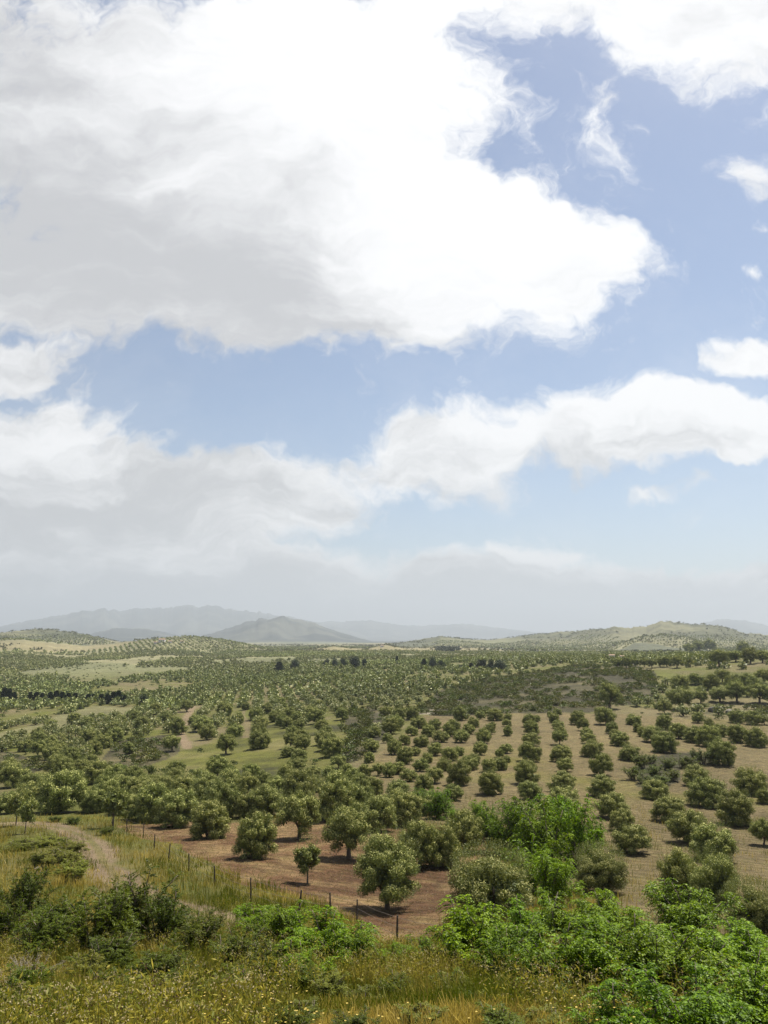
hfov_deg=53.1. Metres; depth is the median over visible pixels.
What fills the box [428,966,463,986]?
shrub
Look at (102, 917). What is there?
shrub
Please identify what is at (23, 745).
olive tree
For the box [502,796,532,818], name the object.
olive tree
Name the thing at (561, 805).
shrub
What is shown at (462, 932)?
shrub
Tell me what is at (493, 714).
olive tree
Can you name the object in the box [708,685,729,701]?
olive tree
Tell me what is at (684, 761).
shrub
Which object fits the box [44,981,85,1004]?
shrub
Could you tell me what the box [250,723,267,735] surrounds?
olive tree
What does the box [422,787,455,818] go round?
shrub
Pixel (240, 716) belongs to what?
olive tree
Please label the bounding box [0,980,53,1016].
shrub
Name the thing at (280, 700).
olive tree
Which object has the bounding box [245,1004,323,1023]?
shrub
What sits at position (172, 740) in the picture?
olive tree
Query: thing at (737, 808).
olive tree
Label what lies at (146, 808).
olive tree
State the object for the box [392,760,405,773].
olive tree
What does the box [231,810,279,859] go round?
olive tree
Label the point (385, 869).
olive tree
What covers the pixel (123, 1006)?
shrub
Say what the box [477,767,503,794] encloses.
olive tree
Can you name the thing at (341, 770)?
olive tree
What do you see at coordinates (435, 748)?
olive tree
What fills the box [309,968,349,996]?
shrub
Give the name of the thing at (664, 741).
olive tree
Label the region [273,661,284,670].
cypress tree
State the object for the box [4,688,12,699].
cypress tree
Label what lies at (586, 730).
olive tree
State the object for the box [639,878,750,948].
shrub
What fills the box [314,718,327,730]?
olive tree
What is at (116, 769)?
olive tree
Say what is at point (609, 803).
olive tree
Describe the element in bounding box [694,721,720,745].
olive tree
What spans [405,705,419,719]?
olive tree
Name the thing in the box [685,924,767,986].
shrub
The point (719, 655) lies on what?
olive tree
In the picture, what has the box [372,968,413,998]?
shrub
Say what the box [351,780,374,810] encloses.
olive tree
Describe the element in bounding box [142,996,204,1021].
shrub
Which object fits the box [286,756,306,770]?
olive tree
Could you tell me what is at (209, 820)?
olive tree
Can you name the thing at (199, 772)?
olive tree
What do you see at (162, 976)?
shrub
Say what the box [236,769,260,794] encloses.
olive tree
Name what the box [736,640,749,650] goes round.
olive tree
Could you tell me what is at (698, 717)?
olive tree
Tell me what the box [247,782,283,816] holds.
olive tree
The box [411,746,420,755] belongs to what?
olive tree
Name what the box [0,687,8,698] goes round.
cypress tree
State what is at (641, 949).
shrub
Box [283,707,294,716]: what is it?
olive tree
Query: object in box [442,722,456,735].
olive tree
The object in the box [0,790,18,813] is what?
olive tree
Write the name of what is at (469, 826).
olive tree
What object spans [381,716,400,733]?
olive tree
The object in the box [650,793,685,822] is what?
olive tree
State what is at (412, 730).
olive tree
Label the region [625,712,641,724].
olive tree
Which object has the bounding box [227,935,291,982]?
shrub
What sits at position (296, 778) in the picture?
olive tree
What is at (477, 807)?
shrub
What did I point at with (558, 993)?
shrub
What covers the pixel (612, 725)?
olive tree
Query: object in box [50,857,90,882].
shrub
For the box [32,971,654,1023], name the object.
wildflowers
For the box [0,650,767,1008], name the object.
ground
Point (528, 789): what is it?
olive tree
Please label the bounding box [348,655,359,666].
pine tree
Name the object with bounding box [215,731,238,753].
olive tree
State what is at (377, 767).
olive tree
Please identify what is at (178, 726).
olive tree
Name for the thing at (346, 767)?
olive tree
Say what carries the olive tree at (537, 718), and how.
on the ground at (270, 758)
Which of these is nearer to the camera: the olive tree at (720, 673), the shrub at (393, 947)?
the shrub at (393, 947)
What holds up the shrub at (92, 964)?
on the ground at (270, 758)
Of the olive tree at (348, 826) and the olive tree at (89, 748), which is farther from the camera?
the olive tree at (89, 748)
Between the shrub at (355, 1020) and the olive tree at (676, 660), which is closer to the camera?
the shrub at (355, 1020)
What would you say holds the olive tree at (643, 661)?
on the ground at (270, 758)
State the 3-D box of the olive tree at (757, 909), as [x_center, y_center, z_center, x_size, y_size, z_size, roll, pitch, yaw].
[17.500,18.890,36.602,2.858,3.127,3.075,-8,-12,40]
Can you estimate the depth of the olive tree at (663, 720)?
192.07 m
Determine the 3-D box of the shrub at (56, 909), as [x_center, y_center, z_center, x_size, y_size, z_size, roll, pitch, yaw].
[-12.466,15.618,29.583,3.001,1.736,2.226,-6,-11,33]
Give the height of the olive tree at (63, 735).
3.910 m
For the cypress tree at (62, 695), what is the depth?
384.58 m
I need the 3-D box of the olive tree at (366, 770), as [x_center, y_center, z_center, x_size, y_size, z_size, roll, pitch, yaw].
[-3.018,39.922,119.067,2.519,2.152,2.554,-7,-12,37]
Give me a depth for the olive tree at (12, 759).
146.43 m
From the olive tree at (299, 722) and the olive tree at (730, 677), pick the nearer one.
the olive tree at (299, 722)
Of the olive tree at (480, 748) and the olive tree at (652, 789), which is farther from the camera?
the olive tree at (480, 748)
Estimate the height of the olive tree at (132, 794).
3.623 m
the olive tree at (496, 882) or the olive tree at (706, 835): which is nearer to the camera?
the olive tree at (496, 882)
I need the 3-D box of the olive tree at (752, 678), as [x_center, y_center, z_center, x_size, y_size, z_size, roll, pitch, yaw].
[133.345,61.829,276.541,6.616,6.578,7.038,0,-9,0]
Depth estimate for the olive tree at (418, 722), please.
192.20 m
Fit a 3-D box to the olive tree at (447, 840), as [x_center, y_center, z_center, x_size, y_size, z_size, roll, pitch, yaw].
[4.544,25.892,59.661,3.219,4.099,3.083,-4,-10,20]
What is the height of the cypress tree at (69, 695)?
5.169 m
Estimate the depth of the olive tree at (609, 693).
239.22 m
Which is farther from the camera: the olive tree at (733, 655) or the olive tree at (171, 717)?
the olive tree at (733, 655)
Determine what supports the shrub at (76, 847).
on the ground at (270, 758)
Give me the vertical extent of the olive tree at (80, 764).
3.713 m
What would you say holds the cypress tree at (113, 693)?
on the ground at (270, 758)
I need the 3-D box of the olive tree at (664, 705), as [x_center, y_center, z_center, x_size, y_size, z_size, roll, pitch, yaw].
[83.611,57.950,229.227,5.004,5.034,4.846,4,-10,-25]
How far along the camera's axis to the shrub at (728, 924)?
26.36 m
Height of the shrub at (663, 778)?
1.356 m
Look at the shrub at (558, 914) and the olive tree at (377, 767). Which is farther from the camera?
the olive tree at (377, 767)
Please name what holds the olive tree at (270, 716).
on the ground at (270, 758)
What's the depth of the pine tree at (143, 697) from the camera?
345.56 m
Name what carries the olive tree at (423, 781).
on the ground at (270, 758)
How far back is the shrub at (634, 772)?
117.87 m
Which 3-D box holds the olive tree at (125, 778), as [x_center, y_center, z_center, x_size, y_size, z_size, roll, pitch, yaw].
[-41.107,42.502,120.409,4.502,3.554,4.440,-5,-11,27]
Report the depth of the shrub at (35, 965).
16.69 m
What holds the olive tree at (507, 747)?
on the ground at (270, 758)
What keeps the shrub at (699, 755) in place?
on the ground at (270, 758)
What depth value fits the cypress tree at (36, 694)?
402.18 m
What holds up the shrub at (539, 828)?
on the ground at (270, 758)
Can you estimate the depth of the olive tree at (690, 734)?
169.13 m
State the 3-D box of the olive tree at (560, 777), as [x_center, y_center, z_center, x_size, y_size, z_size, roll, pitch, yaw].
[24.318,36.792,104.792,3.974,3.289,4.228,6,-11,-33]
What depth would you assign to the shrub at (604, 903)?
33.28 m
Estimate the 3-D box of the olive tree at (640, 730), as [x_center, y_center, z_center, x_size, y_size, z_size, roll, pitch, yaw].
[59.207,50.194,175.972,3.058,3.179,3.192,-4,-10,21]
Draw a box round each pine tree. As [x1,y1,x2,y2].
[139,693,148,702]
[290,660,299,667]
[331,657,338,666]
[340,658,347,665]
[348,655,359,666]
[428,656,437,665]
[437,660,445,666]
[475,658,487,667]
[487,658,493,668]
[491,659,506,670]
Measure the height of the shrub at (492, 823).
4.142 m
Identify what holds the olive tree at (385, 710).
on the ground at (270, 758)
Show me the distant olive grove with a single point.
(288, 675)
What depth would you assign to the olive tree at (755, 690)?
251.23 m
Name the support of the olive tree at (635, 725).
on the ground at (270, 758)
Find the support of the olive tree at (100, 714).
on the ground at (270, 758)
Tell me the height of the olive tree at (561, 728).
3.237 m
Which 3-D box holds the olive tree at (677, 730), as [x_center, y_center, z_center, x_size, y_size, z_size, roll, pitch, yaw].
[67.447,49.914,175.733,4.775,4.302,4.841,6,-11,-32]
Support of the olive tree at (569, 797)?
on the ground at (270, 758)
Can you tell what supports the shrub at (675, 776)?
on the ground at (270, 758)
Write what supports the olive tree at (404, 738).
on the ground at (270, 758)
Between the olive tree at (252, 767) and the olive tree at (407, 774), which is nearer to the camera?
the olive tree at (407, 774)
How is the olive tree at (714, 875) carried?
on the ground at (270, 758)
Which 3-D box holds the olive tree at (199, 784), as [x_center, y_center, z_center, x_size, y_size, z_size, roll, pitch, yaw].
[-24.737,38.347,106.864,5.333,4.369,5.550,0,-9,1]
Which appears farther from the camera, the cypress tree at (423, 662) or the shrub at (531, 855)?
the cypress tree at (423, 662)
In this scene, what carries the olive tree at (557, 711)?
on the ground at (270, 758)
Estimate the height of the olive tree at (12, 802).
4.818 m
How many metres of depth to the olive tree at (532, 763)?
125.14 m
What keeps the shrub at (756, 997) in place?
on the ground at (270, 758)
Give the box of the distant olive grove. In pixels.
[0,633,767,756]
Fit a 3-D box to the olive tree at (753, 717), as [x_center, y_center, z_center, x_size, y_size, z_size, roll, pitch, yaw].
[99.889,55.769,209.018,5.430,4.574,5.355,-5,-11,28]
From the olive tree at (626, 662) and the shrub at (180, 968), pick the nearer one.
the shrub at (180, 968)
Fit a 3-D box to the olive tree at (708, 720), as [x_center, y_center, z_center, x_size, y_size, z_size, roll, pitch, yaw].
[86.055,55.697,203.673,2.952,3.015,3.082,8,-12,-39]
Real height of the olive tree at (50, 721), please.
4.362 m
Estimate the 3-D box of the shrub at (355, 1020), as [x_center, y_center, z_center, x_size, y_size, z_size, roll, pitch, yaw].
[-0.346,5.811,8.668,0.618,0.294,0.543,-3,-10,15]
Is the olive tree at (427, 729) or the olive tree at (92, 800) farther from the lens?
the olive tree at (427, 729)
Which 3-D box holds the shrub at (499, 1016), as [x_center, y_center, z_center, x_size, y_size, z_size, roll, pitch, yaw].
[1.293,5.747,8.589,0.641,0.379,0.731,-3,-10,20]
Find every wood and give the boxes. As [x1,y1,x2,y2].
[434,645,462,650]
[603,649,673,652]
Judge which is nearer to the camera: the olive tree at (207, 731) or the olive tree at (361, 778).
the olive tree at (361, 778)
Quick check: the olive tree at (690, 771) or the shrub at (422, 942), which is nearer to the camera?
the shrub at (422, 942)
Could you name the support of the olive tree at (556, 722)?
on the ground at (270, 758)
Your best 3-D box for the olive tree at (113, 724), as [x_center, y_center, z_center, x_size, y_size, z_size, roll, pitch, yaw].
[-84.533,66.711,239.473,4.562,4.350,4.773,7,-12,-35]
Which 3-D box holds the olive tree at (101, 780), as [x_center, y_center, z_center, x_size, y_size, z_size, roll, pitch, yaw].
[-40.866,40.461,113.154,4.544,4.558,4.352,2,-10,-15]
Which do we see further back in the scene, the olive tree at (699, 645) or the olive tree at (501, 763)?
the olive tree at (699, 645)
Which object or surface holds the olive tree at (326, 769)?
on the ground at (270, 758)
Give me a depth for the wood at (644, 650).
1146.17 m
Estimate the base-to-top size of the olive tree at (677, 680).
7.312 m
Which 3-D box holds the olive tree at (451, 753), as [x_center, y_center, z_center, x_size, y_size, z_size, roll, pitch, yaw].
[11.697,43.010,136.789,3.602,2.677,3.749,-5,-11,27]
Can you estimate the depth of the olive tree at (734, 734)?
171.27 m
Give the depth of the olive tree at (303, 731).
175.82 m
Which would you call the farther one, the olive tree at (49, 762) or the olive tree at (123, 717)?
the olive tree at (123, 717)
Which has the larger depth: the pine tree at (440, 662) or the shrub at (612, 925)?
the pine tree at (440, 662)
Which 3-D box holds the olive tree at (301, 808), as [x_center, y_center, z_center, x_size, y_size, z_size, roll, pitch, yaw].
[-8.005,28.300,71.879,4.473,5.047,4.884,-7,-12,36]
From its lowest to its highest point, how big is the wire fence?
10.772 m
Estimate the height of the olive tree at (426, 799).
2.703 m
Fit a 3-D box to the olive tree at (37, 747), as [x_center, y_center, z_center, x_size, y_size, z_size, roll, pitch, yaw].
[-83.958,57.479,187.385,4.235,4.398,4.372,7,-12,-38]
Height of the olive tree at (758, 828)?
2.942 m
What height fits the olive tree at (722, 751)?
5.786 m
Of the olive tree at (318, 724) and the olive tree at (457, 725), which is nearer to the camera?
the olive tree at (457, 725)
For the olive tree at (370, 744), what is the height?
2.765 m
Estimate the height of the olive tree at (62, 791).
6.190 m
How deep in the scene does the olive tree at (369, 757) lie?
133.73 m
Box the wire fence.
[122,818,444,947]
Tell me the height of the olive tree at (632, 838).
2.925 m
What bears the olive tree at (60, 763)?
on the ground at (270, 758)
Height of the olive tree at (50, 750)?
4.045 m
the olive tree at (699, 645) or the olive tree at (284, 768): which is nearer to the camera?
the olive tree at (284, 768)
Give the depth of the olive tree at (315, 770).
119.76 m
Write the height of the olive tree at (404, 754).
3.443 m
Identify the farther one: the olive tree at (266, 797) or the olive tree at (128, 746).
the olive tree at (128, 746)
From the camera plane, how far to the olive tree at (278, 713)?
233.16 m
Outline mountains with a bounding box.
[0,605,767,642]
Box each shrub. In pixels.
[0,866,64,915]
[0,892,42,948]
[0,962,54,991]
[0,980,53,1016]
[2,838,40,850]
[3,904,85,959]
[7,962,62,983]
[27,833,67,847]
[27,851,44,867]
[27,893,94,938]
[37,846,83,868]
[44,839,89,854]
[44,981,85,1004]
[48,816,62,821]
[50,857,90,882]
[56,837,71,845]
[57,884,140,951]
[59,949,109,979]
[61,929,147,970]
[66,816,81,823]
[85,858,188,942]
[86,966,133,996]
[95,826,114,834]
[97,996,152,1019]
[115,971,175,1004]
[124,942,189,979]
[133,884,195,947]
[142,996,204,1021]
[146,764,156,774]
[165,906,230,954]
[165,958,207,989]
[187,973,232,1003]
[205,1009,265,1023]
[206,919,270,972]
[216,962,255,990]
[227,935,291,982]
[231,902,284,928]
[234,899,316,948]
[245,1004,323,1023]
[270,936,340,984]
[272,955,323,990]
[274,996,325,1015]
[282,904,383,964]
[306,920,378,972]
[308,968,352,998]
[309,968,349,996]
[329,1004,382,1023]
[343,984,382,1002]
[368,940,407,971]
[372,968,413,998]
[396,934,445,962]
[396,1001,448,1023]
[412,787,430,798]
[420,894,510,970]
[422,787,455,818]
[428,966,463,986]
[431,970,472,994]
[440,808,458,823]
[463,912,558,978]
[467,799,486,818]
[474,999,525,1023]
[476,804,510,853]
[478,805,501,826]
[481,796,538,856]
[495,916,611,993]
[497,833,555,893]
[501,894,556,943]
[506,794,577,867]
[517,1002,571,1023]
[523,890,615,944]
[525,916,663,1000]
[528,977,592,1006]
[529,850,586,903]
[532,794,574,845]
[545,793,610,871]
[557,978,688,1023]
[566,886,648,932]
[573,908,682,952]
[585,813,608,851]
[601,909,741,1008]
[603,960,764,1023]
[621,765,648,779]
[628,923,767,992]
[630,752,646,768]
[635,773,660,782]
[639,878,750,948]
[643,754,657,764]
[644,764,664,776]
[652,774,670,784]
[655,756,677,770]
[662,768,680,780]
[670,753,700,767]
[684,945,767,1023]
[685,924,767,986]
[689,748,710,764]
[694,914,767,961]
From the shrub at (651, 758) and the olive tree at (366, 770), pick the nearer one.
the olive tree at (366, 770)
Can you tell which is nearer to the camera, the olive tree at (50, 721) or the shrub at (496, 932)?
the shrub at (496, 932)
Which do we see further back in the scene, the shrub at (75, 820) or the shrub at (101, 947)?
the shrub at (75, 820)
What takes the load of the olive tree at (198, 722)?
on the ground at (270, 758)
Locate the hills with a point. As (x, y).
(666, 627)
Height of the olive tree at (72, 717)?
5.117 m
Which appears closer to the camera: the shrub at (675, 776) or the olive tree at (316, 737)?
the shrub at (675, 776)
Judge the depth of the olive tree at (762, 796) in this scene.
100.76 m
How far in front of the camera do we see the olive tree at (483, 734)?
160.91 m
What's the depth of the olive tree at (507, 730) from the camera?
173.66 m
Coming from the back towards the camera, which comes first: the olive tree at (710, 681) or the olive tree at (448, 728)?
the olive tree at (710, 681)
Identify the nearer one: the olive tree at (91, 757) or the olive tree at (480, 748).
the olive tree at (480, 748)
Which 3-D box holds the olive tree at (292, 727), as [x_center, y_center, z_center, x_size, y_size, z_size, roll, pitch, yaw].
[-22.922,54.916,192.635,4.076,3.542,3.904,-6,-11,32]
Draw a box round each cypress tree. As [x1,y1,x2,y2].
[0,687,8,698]
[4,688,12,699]
[10,692,17,699]
[27,692,32,699]
[33,692,39,700]
[47,692,52,698]
[51,690,59,698]
[59,692,65,699]
[65,693,71,700]
[104,694,110,703]
[109,691,115,703]
[114,690,122,700]
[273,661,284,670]
[421,658,427,665]
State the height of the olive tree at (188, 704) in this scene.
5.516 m
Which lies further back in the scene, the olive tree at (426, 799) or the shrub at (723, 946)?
the olive tree at (426, 799)
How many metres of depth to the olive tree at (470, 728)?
179.03 m
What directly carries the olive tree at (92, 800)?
on the ground at (270, 758)
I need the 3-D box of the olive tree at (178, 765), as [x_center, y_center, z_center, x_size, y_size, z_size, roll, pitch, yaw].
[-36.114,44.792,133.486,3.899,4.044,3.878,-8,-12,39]
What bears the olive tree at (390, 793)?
on the ground at (270, 758)
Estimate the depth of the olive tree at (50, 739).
197.54 m
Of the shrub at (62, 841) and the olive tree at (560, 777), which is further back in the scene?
the olive tree at (560, 777)
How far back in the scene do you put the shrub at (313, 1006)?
10.69 m
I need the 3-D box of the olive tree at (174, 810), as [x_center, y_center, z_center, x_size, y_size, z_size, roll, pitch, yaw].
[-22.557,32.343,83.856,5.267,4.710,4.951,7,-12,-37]
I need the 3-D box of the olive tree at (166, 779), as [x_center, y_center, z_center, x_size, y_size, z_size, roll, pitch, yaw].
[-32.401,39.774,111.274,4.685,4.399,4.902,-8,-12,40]
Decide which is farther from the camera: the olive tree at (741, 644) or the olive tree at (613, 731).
the olive tree at (741, 644)
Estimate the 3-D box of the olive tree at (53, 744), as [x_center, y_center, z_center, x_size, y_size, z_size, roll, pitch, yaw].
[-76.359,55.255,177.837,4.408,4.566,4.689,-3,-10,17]
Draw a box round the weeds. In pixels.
[0,886,766,1023]
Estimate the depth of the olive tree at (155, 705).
294.33 m
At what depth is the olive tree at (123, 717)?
262.99 m
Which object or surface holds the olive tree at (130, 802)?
on the ground at (270, 758)
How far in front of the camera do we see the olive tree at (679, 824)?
73.62 m
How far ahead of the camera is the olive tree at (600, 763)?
120.92 m
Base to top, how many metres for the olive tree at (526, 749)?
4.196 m
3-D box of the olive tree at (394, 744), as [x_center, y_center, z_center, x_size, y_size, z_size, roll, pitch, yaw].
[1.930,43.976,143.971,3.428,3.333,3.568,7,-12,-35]
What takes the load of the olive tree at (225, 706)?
on the ground at (270, 758)
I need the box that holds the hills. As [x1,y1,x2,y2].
[0,621,767,654]
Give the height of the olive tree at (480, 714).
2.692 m
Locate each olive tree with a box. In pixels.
[0,755,22,774]
[0,759,29,787]
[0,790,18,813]
[6,782,28,825]
[16,780,43,802]
[16,787,38,833]
[17,738,33,751]
[17,771,47,787]
[29,738,46,755]
[30,727,44,736]
[30,730,47,741]
[36,767,88,813]
[42,741,62,755]
[42,746,60,759]
[43,718,57,724]
[43,753,67,771]
[44,735,57,744]
[50,753,75,775]
[53,732,68,743]
[56,741,66,745]
[60,745,80,760]
[66,711,80,723]
[74,757,88,771]
[78,744,95,753]
[79,785,107,812]
[80,716,93,727]
[80,727,95,743]
[82,758,109,783]
[84,754,99,763]
[85,739,102,753]
[91,771,121,791]
[93,731,113,748]
[95,711,108,722]
[101,780,130,827]
[103,763,124,778]
[107,719,118,728]
[107,727,124,741]
[110,771,130,790]
[110,788,135,814]
[116,713,126,722]
[121,762,144,778]
[121,795,140,819]
[122,741,136,753]
[122,773,151,795]
[128,778,174,822]
[129,709,139,720]
[135,715,151,728]
[145,772,176,791]
[148,702,161,714]
[153,786,200,827]
[159,710,170,722]
[161,767,184,779]
[162,733,180,750]
[163,758,185,772]
[165,714,178,722]
[169,716,188,734]
[170,771,198,796]
[180,698,193,711]
[187,713,200,724]
[187,772,218,801]
[188,793,231,839]
[190,715,213,730]
[190,768,211,777]
[197,723,216,739]
[200,775,242,817]
[205,754,230,777]
[215,699,232,715]
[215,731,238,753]
[216,769,241,794]
[219,766,239,776]
[224,722,244,736]
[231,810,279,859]
[232,711,243,722]
[234,789,255,817]
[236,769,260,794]
[241,701,250,709]
[242,761,260,775]
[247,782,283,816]
[248,705,262,719]
[248,726,270,749]
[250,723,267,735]
[251,715,268,725]
[255,769,271,787]
[260,702,273,713]
[265,775,284,790]
[268,710,276,721]
[272,709,285,720]
[273,696,286,707]
[273,786,322,838]
[275,713,288,726]
[277,761,294,778]
[279,766,315,800]
[280,745,294,757]
[281,715,292,727]
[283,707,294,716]
[283,730,298,745]
[285,724,298,733]
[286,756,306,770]
[290,711,302,720]
[290,747,307,761]
[292,718,304,729]
[292,734,310,748]
[292,833,321,882]
[294,726,310,739]
[304,704,316,715]
[306,708,325,721]
[306,764,320,776]
[311,773,322,792]
[313,700,324,707]
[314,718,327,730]
[314,728,327,743]
[314,770,358,819]
[317,731,338,749]
[320,725,332,732]
[320,733,344,757]
[321,799,372,858]
[322,764,337,778]
[326,768,347,780]
[330,753,346,768]
[335,707,348,719]
[338,763,353,775]
[345,767,362,780]
[350,771,371,792]
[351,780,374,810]
[352,825,421,909]
[358,763,371,775]
[359,793,398,831]
[361,738,379,751]
[364,752,374,762]
[366,775,384,794]
[367,726,381,737]
[371,763,382,775]
[377,705,391,716]
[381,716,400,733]
[381,733,393,742]
[381,762,396,776]
[383,787,404,797]
[386,778,409,792]
[387,738,401,754]
[388,786,425,827]
[389,714,404,727]
[392,706,406,719]
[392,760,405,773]
[395,746,413,763]
[398,733,410,744]
[398,814,443,867]
[399,768,417,781]
[404,725,418,735]
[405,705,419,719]
[410,715,426,727]
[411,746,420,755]
[412,757,429,770]
[413,733,429,746]
[413,773,434,793]
[418,792,435,815]
[421,724,435,736]
[422,752,432,762]
[425,766,443,782]
[425,818,462,869]
[427,742,441,754]
[428,718,441,730]
[431,729,450,742]
[436,757,451,770]
[441,746,458,759]
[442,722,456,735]
[442,783,463,800]
[445,759,471,785]
[445,808,485,851]
[445,837,537,923]
[446,719,460,730]
[452,705,470,720]
[453,729,469,742]
[453,746,464,755]
[460,754,479,769]
[461,723,474,733]
[467,716,479,726]
[467,752,480,763]
[472,741,487,754]
[474,710,485,718]
[474,728,491,742]
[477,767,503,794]
[481,757,497,772]
[483,722,495,732]
[485,706,503,720]
[493,756,508,770]
[494,748,504,756]
[499,743,512,752]
[502,718,512,725]
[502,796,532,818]
[503,712,511,719]
[503,725,512,735]
[503,755,510,762]
[513,759,541,783]
[517,780,543,800]
[518,739,542,761]
[519,758,537,769]
[521,732,541,744]
[522,712,535,725]
[523,719,539,733]
[534,715,540,721]
[545,770,576,789]
[548,712,559,721]
[548,783,581,803]
[549,742,572,761]
[551,720,564,728]
[551,793,587,817]
[552,708,561,714]
[552,729,568,744]
[554,724,567,733]
[556,756,573,770]
[568,709,584,724]
[569,839,629,894]
[576,716,588,728]
[579,738,603,756]
[580,727,592,735]
[580,732,596,741]
[585,774,616,796]
[588,750,613,773]
[592,790,630,817]
[595,706,617,724]
[597,680,623,707]
[605,721,618,733]
[607,806,635,831]
[609,729,620,737]
[609,731,629,745]
[610,820,652,855]
[612,658,622,666]
[617,743,640,760]
[621,656,631,667]
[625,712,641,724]
[631,658,639,665]
[632,722,640,731]
[636,725,646,736]
[638,778,670,799]
[640,658,647,666]
[641,724,666,741]
[646,657,657,667]
[650,728,680,752]
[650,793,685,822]
[654,712,672,729]
[655,657,662,666]
[655,845,706,901]
[657,698,672,713]
[661,655,671,666]
[664,686,693,706]
[664,806,708,842]
[668,721,685,738]
[669,654,682,667]
[670,672,690,689]
[681,763,712,784]
[682,724,700,742]
[683,642,695,651]
[683,772,726,808]
[683,845,741,914]
[687,671,702,684]
[688,817,739,863]
[691,640,704,650]
[691,711,703,722]
[693,689,708,703]
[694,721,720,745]
[702,638,716,650]
[702,672,720,689]
[703,717,714,725]
[706,736,737,765]
[707,647,729,666]
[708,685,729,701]
[713,722,726,737]
[713,787,757,827]
[714,669,730,680]
[718,872,767,938]
[722,672,740,686]
[724,677,747,701]
[726,721,745,742]
[727,649,743,661]
[727,709,744,722]
[729,763,767,796]
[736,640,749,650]
[738,672,753,684]
[739,646,757,663]
[741,709,761,724]
[741,724,767,747]
[745,675,762,685]
[745,681,767,702]
[747,817,767,844]
[753,668,767,681]
[755,649,767,662]
[755,786,767,803]
[761,714,767,724]
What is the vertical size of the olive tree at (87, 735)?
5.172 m
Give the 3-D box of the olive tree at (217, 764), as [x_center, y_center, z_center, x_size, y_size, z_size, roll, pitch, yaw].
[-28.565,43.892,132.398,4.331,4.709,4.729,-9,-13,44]
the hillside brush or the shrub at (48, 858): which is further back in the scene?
the hillside brush
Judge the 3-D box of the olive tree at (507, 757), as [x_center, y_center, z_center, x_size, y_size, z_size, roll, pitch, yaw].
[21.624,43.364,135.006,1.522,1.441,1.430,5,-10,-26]
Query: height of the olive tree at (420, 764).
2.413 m
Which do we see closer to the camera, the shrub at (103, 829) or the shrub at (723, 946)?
the shrub at (723, 946)
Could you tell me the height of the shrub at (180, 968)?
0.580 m
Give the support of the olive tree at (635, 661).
on the ground at (270, 758)
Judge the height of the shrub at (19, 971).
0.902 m
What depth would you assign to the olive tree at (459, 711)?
211.57 m
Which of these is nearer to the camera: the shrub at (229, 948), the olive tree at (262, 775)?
the shrub at (229, 948)
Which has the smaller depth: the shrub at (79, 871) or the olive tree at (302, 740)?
the shrub at (79, 871)
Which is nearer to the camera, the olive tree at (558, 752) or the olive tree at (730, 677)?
the olive tree at (558, 752)
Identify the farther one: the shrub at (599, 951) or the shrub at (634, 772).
the shrub at (634, 772)
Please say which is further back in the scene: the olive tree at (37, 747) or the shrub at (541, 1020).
the olive tree at (37, 747)
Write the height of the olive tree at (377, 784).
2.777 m
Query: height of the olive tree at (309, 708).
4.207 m
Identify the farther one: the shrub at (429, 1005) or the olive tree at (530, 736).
the olive tree at (530, 736)
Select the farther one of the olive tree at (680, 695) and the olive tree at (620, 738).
the olive tree at (680, 695)
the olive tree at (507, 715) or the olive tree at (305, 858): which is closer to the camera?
the olive tree at (305, 858)
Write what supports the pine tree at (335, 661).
on the ground at (270, 758)
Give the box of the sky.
[0,0,767,632]
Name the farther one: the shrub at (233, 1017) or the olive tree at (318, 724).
the olive tree at (318, 724)
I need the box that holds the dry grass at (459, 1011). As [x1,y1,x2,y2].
[0,793,767,1023]
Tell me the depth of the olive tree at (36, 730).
229.35 m
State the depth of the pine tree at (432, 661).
531.00 m
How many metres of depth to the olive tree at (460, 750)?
142.54 m
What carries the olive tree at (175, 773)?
on the ground at (270, 758)
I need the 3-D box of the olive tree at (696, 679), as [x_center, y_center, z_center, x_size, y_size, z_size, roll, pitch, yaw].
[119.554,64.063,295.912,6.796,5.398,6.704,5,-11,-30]
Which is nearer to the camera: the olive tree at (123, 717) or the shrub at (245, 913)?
the shrub at (245, 913)
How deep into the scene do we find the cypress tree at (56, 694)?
386.54 m
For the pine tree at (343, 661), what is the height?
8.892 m
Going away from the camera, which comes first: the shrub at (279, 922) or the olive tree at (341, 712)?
the shrub at (279, 922)
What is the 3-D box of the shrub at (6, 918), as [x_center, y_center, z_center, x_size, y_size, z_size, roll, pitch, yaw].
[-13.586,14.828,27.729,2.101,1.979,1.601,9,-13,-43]
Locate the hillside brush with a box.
[0,621,767,774]
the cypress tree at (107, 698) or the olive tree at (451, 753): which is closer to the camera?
the olive tree at (451, 753)
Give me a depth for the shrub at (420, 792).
87.36 m
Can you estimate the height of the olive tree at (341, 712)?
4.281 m
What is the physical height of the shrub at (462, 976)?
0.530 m
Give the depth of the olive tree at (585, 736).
161.74 m
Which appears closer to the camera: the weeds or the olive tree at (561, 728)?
the weeds
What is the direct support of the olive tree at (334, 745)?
on the ground at (270, 758)
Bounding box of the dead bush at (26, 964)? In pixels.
[0,951,65,982]
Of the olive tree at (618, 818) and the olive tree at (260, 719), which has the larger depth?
the olive tree at (260, 719)
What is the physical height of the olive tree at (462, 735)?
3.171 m
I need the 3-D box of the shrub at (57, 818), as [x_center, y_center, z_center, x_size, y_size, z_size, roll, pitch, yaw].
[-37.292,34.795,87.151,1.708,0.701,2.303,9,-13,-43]
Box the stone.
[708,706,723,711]
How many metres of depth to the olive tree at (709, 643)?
1231.44 m
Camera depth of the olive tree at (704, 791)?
96.24 m
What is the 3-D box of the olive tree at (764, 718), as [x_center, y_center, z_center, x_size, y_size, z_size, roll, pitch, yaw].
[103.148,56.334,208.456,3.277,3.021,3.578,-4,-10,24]

